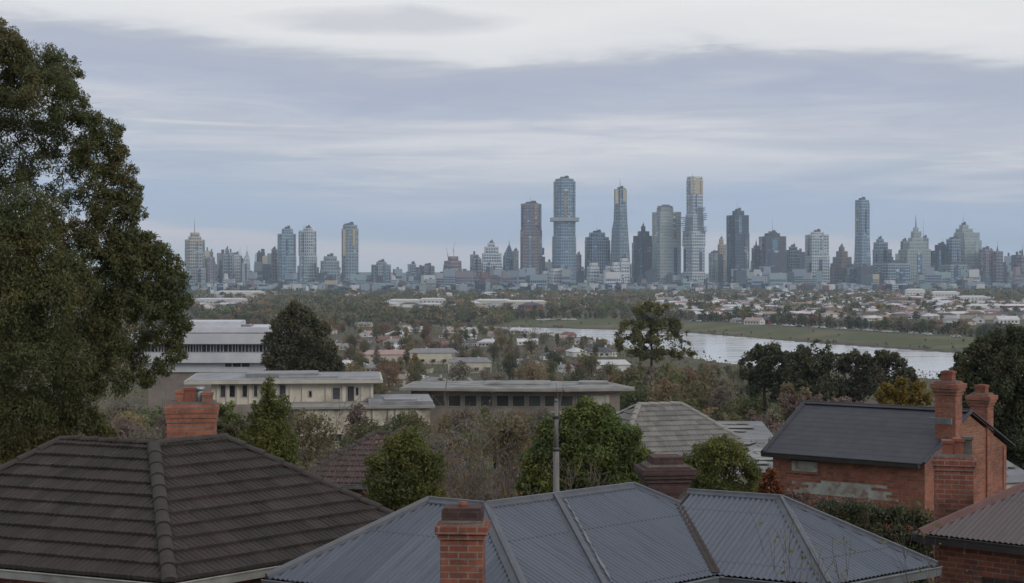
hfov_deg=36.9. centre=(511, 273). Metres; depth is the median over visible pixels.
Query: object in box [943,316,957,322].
suburban house
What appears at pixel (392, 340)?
suburban house
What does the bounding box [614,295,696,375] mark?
open crowned tree
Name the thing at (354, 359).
hillside tree
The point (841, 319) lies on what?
suburban house
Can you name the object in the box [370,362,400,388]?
hillside tree
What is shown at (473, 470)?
garden shrub
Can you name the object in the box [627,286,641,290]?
building
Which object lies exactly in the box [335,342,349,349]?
suburban house
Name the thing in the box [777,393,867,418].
mauve shrub
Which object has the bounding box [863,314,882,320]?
suburban house
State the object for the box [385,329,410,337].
suburban house
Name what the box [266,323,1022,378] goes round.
river
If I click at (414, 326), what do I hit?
suburb tree
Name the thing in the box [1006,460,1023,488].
garden shed
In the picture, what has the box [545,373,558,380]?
hillside tree
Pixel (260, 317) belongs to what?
suburb tree
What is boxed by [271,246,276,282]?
slab tower
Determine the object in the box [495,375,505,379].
hillside tree
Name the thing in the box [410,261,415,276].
office block
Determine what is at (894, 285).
building
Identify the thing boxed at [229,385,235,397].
window
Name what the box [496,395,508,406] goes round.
window
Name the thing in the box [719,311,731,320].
bank tree
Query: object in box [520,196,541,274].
slab tower
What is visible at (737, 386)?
hillside tree
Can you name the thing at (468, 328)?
suburban house
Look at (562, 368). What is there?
suburban house
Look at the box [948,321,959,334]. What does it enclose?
bank tree
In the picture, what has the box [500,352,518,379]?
hillside tree
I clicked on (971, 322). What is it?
suburban house
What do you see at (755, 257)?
statue topped tower
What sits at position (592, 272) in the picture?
apartment block
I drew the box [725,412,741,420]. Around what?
hillside shrub
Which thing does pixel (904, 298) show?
hall
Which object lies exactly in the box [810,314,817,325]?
bank tree
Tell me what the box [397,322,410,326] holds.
suburban house
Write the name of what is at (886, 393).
yellow tree
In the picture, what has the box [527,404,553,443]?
autumn shrub
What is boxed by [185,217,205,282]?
domed tower
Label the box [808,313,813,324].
bank tree
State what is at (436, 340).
suburban house
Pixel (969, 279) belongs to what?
building
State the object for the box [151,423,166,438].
slope shrub
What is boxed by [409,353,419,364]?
hillside tree
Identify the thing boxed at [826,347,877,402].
riverside tree
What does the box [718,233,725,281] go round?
yellow tower
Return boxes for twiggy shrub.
[337,402,534,505]
[352,377,615,500]
[358,392,523,506]
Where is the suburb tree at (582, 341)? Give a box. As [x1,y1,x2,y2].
[577,336,585,349]
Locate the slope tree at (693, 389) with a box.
[676,378,713,410]
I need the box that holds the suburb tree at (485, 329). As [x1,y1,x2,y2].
[479,327,487,334]
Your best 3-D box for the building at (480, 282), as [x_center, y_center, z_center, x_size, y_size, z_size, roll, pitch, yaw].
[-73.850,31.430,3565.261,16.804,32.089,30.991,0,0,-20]
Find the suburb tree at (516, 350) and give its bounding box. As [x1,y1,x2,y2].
[512,345,520,358]
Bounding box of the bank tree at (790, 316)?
[782,312,796,323]
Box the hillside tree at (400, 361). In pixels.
[396,356,405,373]
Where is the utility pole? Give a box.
[553,399,558,491]
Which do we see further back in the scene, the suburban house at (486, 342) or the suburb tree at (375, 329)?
the suburb tree at (375, 329)
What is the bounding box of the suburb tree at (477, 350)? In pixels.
[471,347,484,356]
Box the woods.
[0,287,1023,382]
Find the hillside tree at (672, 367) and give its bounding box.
[660,362,682,375]
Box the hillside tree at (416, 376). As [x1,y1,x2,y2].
[405,369,422,384]
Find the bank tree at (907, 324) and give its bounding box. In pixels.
[902,317,914,332]
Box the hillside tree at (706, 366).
[702,363,710,371]
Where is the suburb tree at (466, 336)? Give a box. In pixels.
[463,329,470,340]
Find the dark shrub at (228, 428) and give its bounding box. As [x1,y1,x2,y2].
[217,415,251,442]
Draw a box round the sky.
[0,0,1023,273]
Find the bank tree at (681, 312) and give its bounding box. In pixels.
[676,309,682,318]
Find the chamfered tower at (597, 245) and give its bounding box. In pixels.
[585,226,609,279]
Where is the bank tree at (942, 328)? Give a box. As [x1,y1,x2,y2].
[940,326,946,333]
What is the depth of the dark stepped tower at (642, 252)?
4529.51 m
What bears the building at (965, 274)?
on the ground
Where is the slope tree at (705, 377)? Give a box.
[688,368,720,408]
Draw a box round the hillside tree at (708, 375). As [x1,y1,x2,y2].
[693,368,720,387]
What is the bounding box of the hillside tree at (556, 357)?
[545,350,561,370]
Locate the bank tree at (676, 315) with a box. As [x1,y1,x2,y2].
[672,312,680,318]
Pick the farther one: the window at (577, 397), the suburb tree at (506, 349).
the suburb tree at (506, 349)
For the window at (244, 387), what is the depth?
190.42 m
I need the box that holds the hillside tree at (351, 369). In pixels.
[345,366,361,371]
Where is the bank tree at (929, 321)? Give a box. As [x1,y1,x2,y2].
[926,320,934,332]
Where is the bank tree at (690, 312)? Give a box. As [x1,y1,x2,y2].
[685,310,695,319]
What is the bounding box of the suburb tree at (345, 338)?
[340,333,356,343]
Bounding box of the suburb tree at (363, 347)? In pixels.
[359,339,370,352]
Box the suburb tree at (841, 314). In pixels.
[836,311,845,317]
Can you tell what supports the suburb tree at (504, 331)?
on the ground
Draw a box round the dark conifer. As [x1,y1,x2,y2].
[260,300,344,371]
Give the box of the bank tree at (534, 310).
[530,308,538,318]
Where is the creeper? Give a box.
[784,488,872,526]
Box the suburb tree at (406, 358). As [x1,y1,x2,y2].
[402,349,410,366]
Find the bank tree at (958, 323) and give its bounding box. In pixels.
[955,319,963,333]
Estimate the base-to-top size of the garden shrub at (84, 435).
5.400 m
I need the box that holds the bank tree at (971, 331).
[967,328,974,336]
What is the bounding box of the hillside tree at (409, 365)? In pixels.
[405,360,415,372]
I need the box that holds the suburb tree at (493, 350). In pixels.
[487,342,501,361]
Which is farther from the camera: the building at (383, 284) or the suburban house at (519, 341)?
the building at (383, 284)
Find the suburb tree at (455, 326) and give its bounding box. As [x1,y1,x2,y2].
[451,322,461,333]
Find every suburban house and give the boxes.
[204,304,213,308]
[330,327,336,333]
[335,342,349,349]
[342,360,369,365]
[354,321,372,326]
[359,330,373,336]
[363,365,376,371]
[365,346,385,350]
[368,335,381,342]
[376,335,399,343]
[382,337,402,345]
[382,374,412,385]
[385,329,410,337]
[390,344,403,349]
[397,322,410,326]
[402,364,433,373]
[407,326,423,331]
[420,375,450,380]
[425,338,446,342]
[434,340,453,347]
[439,332,453,337]
[442,326,463,332]
[451,375,472,380]
[462,340,476,346]
[463,332,477,338]
[464,327,480,332]
[477,337,498,346]
[482,336,496,338]
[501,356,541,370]
[510,327,534,333]
[511,303,519,308]
[516,337,538,344]
[518,301,542,308]
[540,350,563,359]
[549,346,567,353]
[555,362,574,372]
[560,330,576,336]
[566,336,591,343]
[566,346,586,356]
[570,338,592,344]
[583,344,593,349]
[584,345,616,356]
[729,317,743,322]
[743,316,765,324]
[759,315,771,323]
[836,317,858,323]
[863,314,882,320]
[889,314,908,320]
[908,311,926,319]
[921,312,938,319]
[924,318,942,324]
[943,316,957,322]
[957,318,976,324]
[971,314,984,322]
[994,315,1019,323]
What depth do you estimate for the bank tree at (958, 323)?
1129.24 m
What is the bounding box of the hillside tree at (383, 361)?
[373,357,390,366]
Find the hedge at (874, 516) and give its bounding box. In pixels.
[808,498,933,582]
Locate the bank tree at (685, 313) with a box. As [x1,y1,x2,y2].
[682,310,688,318]
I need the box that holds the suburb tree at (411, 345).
[404,341,414,350]
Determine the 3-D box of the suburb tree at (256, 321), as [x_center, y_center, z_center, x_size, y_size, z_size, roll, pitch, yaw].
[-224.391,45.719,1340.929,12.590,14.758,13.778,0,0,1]
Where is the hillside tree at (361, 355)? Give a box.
[350,352,368,367]
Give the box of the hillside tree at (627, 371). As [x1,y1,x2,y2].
[617,367,642,385]
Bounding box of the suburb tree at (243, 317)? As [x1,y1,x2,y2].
[240,315,250,319]
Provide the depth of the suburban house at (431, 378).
587.52 m
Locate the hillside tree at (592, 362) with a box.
[582,353,600,376]
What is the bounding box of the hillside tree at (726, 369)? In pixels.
[723,365,731,373]
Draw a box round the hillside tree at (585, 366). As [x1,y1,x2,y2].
[580,359,597,375]
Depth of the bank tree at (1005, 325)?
1078.93 m
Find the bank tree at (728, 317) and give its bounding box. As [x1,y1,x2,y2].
[725,311,733,321]
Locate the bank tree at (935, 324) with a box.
[928,319,936,331]
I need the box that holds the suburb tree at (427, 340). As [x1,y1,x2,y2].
[423,335,431,347]
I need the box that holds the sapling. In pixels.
[750,501,1013,582]
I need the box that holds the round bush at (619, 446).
[514,395,654,496]
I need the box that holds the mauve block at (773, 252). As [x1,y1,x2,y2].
[759,218,786,272]
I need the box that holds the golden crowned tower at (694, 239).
[680,176,706,281]
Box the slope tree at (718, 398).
[708,386,734,415]
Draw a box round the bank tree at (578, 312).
[575,310,583,317]
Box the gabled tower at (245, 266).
[241,251,249,282]
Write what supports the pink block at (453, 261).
on the ground
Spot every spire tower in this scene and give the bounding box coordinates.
[610,186,629,265]
[899,219,930,281]
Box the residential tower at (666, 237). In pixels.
[652,205,680,282]
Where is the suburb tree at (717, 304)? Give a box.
[712,302,721,307]
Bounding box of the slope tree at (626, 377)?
[611,365,645,408]
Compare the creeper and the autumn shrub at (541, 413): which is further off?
the autumn shrub at (541, 413)
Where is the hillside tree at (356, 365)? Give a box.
[345,364,367,371]
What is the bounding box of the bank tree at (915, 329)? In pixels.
[912,322,921,331]
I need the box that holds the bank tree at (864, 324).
[862,318,868,328]
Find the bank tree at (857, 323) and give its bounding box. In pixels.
[853,317,862,327]
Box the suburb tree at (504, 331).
[501,329,511,337]
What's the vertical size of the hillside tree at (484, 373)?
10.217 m
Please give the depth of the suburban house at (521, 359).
750.86 m
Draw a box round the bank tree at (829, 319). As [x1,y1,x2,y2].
[824,314,835,327]
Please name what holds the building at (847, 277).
on the ground
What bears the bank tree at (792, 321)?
on the ground
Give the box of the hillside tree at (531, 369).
[513,359,548,379]
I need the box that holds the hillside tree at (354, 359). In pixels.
[351,355,363,366]
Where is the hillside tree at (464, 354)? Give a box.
[450,350,472,357]
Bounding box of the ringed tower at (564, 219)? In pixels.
[550,176,578,280]
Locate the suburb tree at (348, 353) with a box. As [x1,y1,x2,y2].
[343,345,356,359]
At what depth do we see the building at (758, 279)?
3889.70 m
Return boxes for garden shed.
[717,421,772,439]
[718,439,772,488]
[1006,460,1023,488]
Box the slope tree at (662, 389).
[646,377,688,402]
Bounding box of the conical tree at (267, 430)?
[235,375,308,471]
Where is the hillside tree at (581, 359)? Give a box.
[576,353,591,369]
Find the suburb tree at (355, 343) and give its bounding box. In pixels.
[353,337,359,348]
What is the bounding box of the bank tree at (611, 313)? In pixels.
[607,310,615,317]
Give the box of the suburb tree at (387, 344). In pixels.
[383,341,394,349]
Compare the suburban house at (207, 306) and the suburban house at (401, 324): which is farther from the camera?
the suburban house at (207, 306)
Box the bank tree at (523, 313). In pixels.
[520,308,526,318]
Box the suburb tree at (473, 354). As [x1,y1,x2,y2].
[469,351,478,356]
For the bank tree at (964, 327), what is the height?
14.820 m
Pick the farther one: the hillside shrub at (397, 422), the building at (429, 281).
the building at (429, 281)
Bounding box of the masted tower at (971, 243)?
[954,222,981,268]
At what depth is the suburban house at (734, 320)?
1404.46 m
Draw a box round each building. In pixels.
[128,320,284,415]
[184,370,434,448]
[185,269,190,282]
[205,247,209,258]
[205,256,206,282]
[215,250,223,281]
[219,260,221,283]
[223,272,234,282]
[225,278,236,285]
[248,271,256,279]
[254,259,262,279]
[254,280,269,285]
[256,286,271,290]
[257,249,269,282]
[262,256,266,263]
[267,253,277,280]
[281,281,289,286]
[285,272,296,283]
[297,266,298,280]
[299,281,318,283]
[317,271,327,283]
[325,279,337,289]
[326,275,335,279]
[350,273,364,287]
[365,275,371,281]
[376,275,382,283]
[377,282,391,289]
[391,273,398,286]
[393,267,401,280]
[399,380,634,445]
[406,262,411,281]
[407,274,418,285]
[407,276,419,284]
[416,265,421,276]
[421,274,434,283]
[425,278,435,285]
[435,272,442,284]
[443,267,454,285]
[447,266,457,283]
[456,269,472,283]
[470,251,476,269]
[470,268,479,281]
[475,280,485,288]
[480,271,488,280]
[485,278,499,284]
[489,266,498,278]
[494,270,501,278]
[500,269,512,282]
[502,269,516,283]
[517,267,524,283]
[522,266,535,276]
[525,269,529,282]
[530,273,546,285]
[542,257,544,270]
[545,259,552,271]
[562,267,569,285]
[576,269,583,284]
[604,270,620,283]
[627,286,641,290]
[637,272,653,284]
[640,278,652,285]
[646,268,656,281]
[661,284,676,289]
[667,272,672,283]
[670,281,682,285]
[673,274,681,281]
[681,277,689,288]
[687,280,702,284]
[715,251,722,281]
[731,267,748,282]
[733,268,745,285]
[746,272,753,283]
[752,274,763,287]
[754,267,766,282]
[759,264,769,275]
[767,271,786,285]
[782,271,793,282]
[792,267,805,282]
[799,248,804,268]
[801,271,816,284]
[812,276,822,284]
[816,269,821,276]
[845,266,853,283]
[857,264,872,284]
[873,272,878,284]
[887,279,905,290]
[915,273,924,287]
[925,265,941,283]
[934,270,950,282]
[957,279,967,286]
[960,267,966,277]
[960,277,973,281]
[963,270,967,277]
[965,281,984,289]
[967,267,978,281]
[979,269,990,284]
[1003,262,1008,283]
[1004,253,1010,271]
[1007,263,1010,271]
[1007,271,1012,282]
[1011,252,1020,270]
[1012,264,1023,283]
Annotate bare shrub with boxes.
[37,389,177,440]
[284,397,385,488]
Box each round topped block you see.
[320,253,339,281]
[786,244,800,271]
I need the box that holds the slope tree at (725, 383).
[710,377,734,408]
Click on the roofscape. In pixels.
(240, 285)
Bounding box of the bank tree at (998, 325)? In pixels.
[990,321,1002,329]
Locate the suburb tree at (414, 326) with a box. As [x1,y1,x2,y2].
[409,323,420,333]
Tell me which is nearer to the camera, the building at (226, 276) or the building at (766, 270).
the building at (766, 270)
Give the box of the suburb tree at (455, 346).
[450,339,460,350]
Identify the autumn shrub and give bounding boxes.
[395,426,432,443]
[419,420,431,442]
[425,429,475,455]
[430,410,455,451]
[446,419,487,440]
[448,405,484,450]
[473,406,532,451]
[477,405,493,457]
[483,420,502,468]
[494,427,533,468]
[514,408,532,430]
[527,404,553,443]
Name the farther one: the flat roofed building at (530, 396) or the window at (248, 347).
the window at (248, 347)
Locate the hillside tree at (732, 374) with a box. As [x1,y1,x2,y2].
[729,368,741,382]
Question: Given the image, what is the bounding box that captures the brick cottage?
[760,370,1015,581]
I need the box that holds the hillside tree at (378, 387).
[373,383,383,393]
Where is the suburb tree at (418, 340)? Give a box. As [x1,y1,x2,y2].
[411,336,425,347]
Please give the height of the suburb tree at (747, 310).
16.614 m
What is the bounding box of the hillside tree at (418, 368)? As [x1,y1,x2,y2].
[412,360,426,378]
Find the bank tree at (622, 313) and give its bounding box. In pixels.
[618,311,626,318]
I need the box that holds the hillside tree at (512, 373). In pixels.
[510,367,517,379]
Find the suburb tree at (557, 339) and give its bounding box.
[554,333,559,346]
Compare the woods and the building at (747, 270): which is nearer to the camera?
the woods
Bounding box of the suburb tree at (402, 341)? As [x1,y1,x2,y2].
[396,336,413,349]
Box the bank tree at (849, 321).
[843,315,854,327]
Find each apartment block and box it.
[542,268,548,283]
[548,265,562,284]
[587,259,598,283]
[597,272,602,283]
[603,261,610,282]
[610,258,619,271]
[619,255,629,284]
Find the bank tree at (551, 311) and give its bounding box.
[547,308,556,317]
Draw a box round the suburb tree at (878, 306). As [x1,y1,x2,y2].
[875,303,884,308]
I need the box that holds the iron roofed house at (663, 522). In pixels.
[261,454,942,582]
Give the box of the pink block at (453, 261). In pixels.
[443,256,461,270]
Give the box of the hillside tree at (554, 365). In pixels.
[539,358,558,375]
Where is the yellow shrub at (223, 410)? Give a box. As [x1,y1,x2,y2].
[218,400,242,430]
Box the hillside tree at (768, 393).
[758,387,773,405]
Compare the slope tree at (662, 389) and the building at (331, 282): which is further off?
the building at (331, 282)
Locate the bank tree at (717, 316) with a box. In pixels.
[711,312,720,320]
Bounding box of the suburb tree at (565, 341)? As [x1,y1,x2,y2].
[558,338,569,347]
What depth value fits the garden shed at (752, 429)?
66.96 m
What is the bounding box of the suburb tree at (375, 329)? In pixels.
[370,325,380,336]
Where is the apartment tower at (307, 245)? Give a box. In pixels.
[298,225,316,281]
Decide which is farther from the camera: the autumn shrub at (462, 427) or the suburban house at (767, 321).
the suburban house at (767, 321)
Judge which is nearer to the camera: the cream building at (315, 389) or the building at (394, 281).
the cream building at (315, 389)
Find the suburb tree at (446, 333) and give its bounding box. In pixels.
[443,329,450,340]
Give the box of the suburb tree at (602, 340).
[596,338,607,344]
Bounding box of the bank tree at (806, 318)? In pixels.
[803,315,809,325]
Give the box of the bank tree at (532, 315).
[527,310,534,318]
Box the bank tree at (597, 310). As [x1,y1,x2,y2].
[593,307,601,317]
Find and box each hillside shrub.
[277,393,297,425]
[281,408,340,459]
[317,433,339,449]
[336,433,357,448]
[341,417,387,447]
[342,402,369,438]
[383,410,419,431]
[395,410,429,436]
[524,410,550,450]
[661,393,698,408]
[700,406,727,418]
[710,407,729,420]
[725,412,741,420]
[733,395,750,418]
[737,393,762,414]
[739,409,760,420]
[756,408,783,430]
[769,400,789,425]
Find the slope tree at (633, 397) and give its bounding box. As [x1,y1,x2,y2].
[620,380,669,410]
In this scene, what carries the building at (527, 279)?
on the ground
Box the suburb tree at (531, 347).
[522,338,539,353]
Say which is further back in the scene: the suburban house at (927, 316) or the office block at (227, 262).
the office block at (227, 262)
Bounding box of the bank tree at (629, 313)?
[626,311,632,318]
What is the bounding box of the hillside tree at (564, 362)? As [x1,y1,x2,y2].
[556,355,566,363]
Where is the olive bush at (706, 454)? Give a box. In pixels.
[682,433,763,492]
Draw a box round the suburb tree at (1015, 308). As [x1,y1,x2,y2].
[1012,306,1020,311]
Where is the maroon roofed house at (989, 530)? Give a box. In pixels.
[911,436,1023,582]
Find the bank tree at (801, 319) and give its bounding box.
[796,313,807,324]
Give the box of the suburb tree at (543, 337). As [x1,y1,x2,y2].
[538,332,547,343]
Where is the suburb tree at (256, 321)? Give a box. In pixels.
[249,318,261,323]
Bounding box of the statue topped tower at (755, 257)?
[751,241,759,270]
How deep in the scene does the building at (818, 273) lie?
4412.41 m
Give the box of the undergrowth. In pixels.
[0,322,991,582]
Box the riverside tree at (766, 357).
[737,340,790,417]
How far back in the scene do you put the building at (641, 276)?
4058.74 m
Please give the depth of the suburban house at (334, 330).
1257.64 m
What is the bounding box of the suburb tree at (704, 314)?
[699,310,707,319]
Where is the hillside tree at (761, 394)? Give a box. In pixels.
[756,391,772,407]
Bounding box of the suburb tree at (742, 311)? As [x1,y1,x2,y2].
[739,309,745,316]
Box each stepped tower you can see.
[207,249,214,285]
[481,240,501,274]
[632,223,651,281]
[830,244,851,283]
[873,236,891,267]
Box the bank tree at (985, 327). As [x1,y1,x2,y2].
[979,323,992,336]
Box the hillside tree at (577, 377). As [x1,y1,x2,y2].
[564,366,593,380]
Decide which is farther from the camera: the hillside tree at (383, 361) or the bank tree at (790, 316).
the bank tree at (790, 316)
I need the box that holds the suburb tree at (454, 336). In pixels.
[449,334,456,341]
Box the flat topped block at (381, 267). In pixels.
[371,259,390,282]
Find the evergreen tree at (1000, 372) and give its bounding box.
[937,323,1023,469]
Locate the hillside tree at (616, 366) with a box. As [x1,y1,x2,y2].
[601,362,619,377]
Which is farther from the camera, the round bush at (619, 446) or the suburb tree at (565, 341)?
the suburb tree at (565, 341)
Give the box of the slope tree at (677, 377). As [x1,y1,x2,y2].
[654,363,690,398]
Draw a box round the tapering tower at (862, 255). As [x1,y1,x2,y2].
[854,197,870,267]
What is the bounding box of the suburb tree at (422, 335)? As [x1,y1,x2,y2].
[419,330,426,341]
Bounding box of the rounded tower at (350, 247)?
[342,222,358,280]
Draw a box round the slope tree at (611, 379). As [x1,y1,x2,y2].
[605,375,625,409]
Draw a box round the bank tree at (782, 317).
[781,313,786,323]
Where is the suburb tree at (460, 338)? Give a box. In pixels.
[456,333,463,346]
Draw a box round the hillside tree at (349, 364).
[345,362,367,371]
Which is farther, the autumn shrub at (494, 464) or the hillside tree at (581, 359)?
the hillside tree at (581, 359)
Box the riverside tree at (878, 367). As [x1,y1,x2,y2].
[866,349,920,403]
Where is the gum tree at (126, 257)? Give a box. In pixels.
[0,16,195,464]
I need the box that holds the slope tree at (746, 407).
[720,393,775,422]
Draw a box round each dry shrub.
[776,381,799,419]
[795,386,811,405]
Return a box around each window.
[196,345,200,351]
[202,345,209,351]
[211,345,215,351]
[217,345,222,351]
[220,385,225,397]
[224,345,231,351]
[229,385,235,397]
[233,345,237,351]
[233,363,240,366]
[239,345,244,351]
[242,363,249,366]
[242,385,247,397]
[246,345,251,351]
[253,345,258,351]
[253,384,257,397]
[260,345,265,351]
[279,384,285,395]
[308,390,311,397]
[331,433,341,441]
[332,387,340,399]
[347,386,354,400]
[355,387,358,395]
[432,395,444,406]
[448,395,460,406]
[464,395,476,406]
[480,395,492,406]
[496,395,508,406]
[512,395,524,406]
[528,395,540,406]
[544,395,556,406]
[560,395,572,406]
[576,395,588,405]
[789,459,819,474]
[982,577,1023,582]
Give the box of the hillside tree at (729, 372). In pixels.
[727,368,734,379]
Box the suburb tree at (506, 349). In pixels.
[501,345,513,356]
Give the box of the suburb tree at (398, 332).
[394,328,401,336]
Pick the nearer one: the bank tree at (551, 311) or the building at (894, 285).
the bank tree at (551, 311)
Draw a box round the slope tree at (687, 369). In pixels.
[671,365,708,392]
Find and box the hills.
[112,270,708,279]
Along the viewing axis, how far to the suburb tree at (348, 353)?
779.91 m
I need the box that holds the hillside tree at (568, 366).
[564,362,571,373]
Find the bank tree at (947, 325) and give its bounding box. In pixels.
[943,322,951,332]
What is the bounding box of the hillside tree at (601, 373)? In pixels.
[594,369,608,381]
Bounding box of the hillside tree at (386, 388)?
[382,385,388,393]
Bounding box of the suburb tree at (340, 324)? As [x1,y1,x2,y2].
[336,320,346,331]
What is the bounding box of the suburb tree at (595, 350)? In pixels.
[592,344,598,355]
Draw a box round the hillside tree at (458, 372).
[448,360,475,380]
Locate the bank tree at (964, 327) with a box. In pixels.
[956,320,973,334]
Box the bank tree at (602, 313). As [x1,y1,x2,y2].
[598,310,605,318]
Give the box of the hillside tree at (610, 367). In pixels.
[603,364,616,381]
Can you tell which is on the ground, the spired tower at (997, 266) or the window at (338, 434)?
the spired tower at (997, 266)
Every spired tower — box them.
[503,243,512,269]
[992,243,1002,282]
[1012,244,1023,271]
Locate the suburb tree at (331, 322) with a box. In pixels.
[328,320,335,326]
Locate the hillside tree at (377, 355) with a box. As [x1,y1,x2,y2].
[371,349,380,364]
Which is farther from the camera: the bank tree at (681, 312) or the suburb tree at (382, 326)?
the bank tree at (681, 312)
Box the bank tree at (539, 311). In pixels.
[537,308,544,316]
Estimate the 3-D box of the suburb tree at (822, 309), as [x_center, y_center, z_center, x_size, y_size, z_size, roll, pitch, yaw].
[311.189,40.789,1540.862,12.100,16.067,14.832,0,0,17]
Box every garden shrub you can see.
[51,421,120,440]
[129,425,160,438]
[299,448,315,469]
[311,448,336,461]
[451,471,466,498]
[452,456,493,499]
[454,430,489,469]
[482,414,536,478]
[768,422,784,432]
[769,422,782,435]
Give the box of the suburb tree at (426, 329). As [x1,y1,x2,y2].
[422,322,431,334]
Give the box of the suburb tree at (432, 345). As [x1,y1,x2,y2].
[429,342,438,347]
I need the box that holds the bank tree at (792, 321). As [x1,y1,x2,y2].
[789,318,796,324]
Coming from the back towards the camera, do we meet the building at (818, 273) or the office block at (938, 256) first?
the office block at (938, 256)
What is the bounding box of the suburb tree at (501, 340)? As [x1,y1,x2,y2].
[494,333,509,350]
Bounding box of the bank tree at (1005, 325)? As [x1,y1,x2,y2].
[1001,322,1009,331]
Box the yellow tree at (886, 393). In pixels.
[873,375,934,406]
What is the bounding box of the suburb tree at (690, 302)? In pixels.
[686,299,693,304]
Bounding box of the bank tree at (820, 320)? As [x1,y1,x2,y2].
[815,315,824,325]
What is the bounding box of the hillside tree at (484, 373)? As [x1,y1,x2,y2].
[477,367,496,380]
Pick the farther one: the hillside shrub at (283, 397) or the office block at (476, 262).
the office block at (476, 262)
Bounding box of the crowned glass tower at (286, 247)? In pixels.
[277,226,295,282]
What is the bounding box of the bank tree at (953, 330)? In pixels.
[949,327,957,335]
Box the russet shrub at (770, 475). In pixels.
[746,467,786,494]
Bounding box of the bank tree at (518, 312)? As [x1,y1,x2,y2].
[514,308,522,318]
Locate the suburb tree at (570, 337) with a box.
[563,335,574,345]
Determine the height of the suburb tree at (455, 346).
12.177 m
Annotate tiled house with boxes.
[0,387,394,582]
[306,430,468,508]
[559,401,744,482]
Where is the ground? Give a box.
[0,280,1023,582]
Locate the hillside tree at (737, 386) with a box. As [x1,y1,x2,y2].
[730,376,748,397]
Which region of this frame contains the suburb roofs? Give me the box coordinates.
[4,289,1023,319]
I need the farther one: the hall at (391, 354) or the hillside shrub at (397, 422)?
the hall at (391, 354)
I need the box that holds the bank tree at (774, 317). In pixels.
[768,313,781,323]
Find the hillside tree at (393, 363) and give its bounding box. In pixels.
[387,358,402,386]
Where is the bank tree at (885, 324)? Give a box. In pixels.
[878,317,893,329]
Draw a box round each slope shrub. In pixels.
[102,406,115,420]
[103,398,142,422]
[106,415,150,437]
[110,409,149,428]
[111,411,145,428]
[133,406,164,438]
[149,413,166,437]
[150,408,161,418]
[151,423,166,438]
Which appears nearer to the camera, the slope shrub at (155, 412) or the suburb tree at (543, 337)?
the slope shrub at (155, 412)
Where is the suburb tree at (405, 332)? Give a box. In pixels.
[402,327,408,338]
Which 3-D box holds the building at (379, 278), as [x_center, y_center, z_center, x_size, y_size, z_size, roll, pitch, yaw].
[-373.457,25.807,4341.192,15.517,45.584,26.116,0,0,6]
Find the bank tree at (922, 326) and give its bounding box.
[916,318,932,332]
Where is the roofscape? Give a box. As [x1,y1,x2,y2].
[67,281,1023,292]
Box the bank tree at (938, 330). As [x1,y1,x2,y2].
[934,325,940,333]
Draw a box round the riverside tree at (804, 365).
[779,339,839,401]
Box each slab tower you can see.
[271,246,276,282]
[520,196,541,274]
[726,208,748,281]
[805,229,829,281]
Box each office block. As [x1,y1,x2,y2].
[222,246,232,281]
[233,251,240,282]
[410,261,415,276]
[421,263,434,274]
[472,255,480,275]
[512,248,518,269]
[576,251,580,270]
[709,250,717,281]
[850,265,875,282]
[874,260,910,282]
[900,238,906,248]
[924,235,928,248]
[931,242,946,270]
[939,261,966,282]
[946,236,960,262]
[978,245,992,282]
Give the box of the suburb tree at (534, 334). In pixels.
[529,332,537,338]
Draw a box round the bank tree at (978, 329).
[975,326,982,335]
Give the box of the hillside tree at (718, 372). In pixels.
[716,368,722,378]
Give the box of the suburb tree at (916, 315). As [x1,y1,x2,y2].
[912,311,919,320]
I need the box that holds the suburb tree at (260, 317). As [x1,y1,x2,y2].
[255,314,262,323]
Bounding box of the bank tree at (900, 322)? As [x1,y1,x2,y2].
[894,316,905,331]
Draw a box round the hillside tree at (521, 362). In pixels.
[517,355,537,376]
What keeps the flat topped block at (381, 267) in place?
on the ground
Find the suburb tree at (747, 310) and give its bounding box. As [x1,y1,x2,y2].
[743,307,754,314]
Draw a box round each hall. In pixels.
[195,298,247,302]
[214,291,264,294]
[363,350,409,365]
[388,299,418,305]
[408,348,458,363]
[419,298,445,303]
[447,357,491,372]
[476,299,508,304]
[506,300,545,305]
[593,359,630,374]
[791,302,818,305]
[889,297,920,300]
[905,289,924,296]
[931,291,959,297]
[958,295,987,300]
[965,304,1002,307]
[1000,304,1023,308]
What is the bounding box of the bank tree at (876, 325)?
[872,321,881,329]
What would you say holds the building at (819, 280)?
on the ground
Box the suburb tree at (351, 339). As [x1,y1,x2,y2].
[346,334,356,347]
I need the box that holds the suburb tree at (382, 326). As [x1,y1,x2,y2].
[377,322,389,334]
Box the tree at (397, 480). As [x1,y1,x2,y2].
[361,425,449,510]
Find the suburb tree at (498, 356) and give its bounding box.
[495,350,503,360]
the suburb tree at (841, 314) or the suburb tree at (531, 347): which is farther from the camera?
the suburb tree at (841, 314)
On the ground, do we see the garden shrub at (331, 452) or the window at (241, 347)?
the garden shrub at (331, 452)
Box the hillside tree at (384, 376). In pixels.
[373,369,387,389]
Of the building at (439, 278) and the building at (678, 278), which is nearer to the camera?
the building at (678, 278)
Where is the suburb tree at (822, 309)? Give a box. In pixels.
[817,306,827,313]
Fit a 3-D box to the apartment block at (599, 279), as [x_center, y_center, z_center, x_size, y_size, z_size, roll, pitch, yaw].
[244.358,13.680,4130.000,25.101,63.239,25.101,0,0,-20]
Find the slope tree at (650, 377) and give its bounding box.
[632,364,659,400]

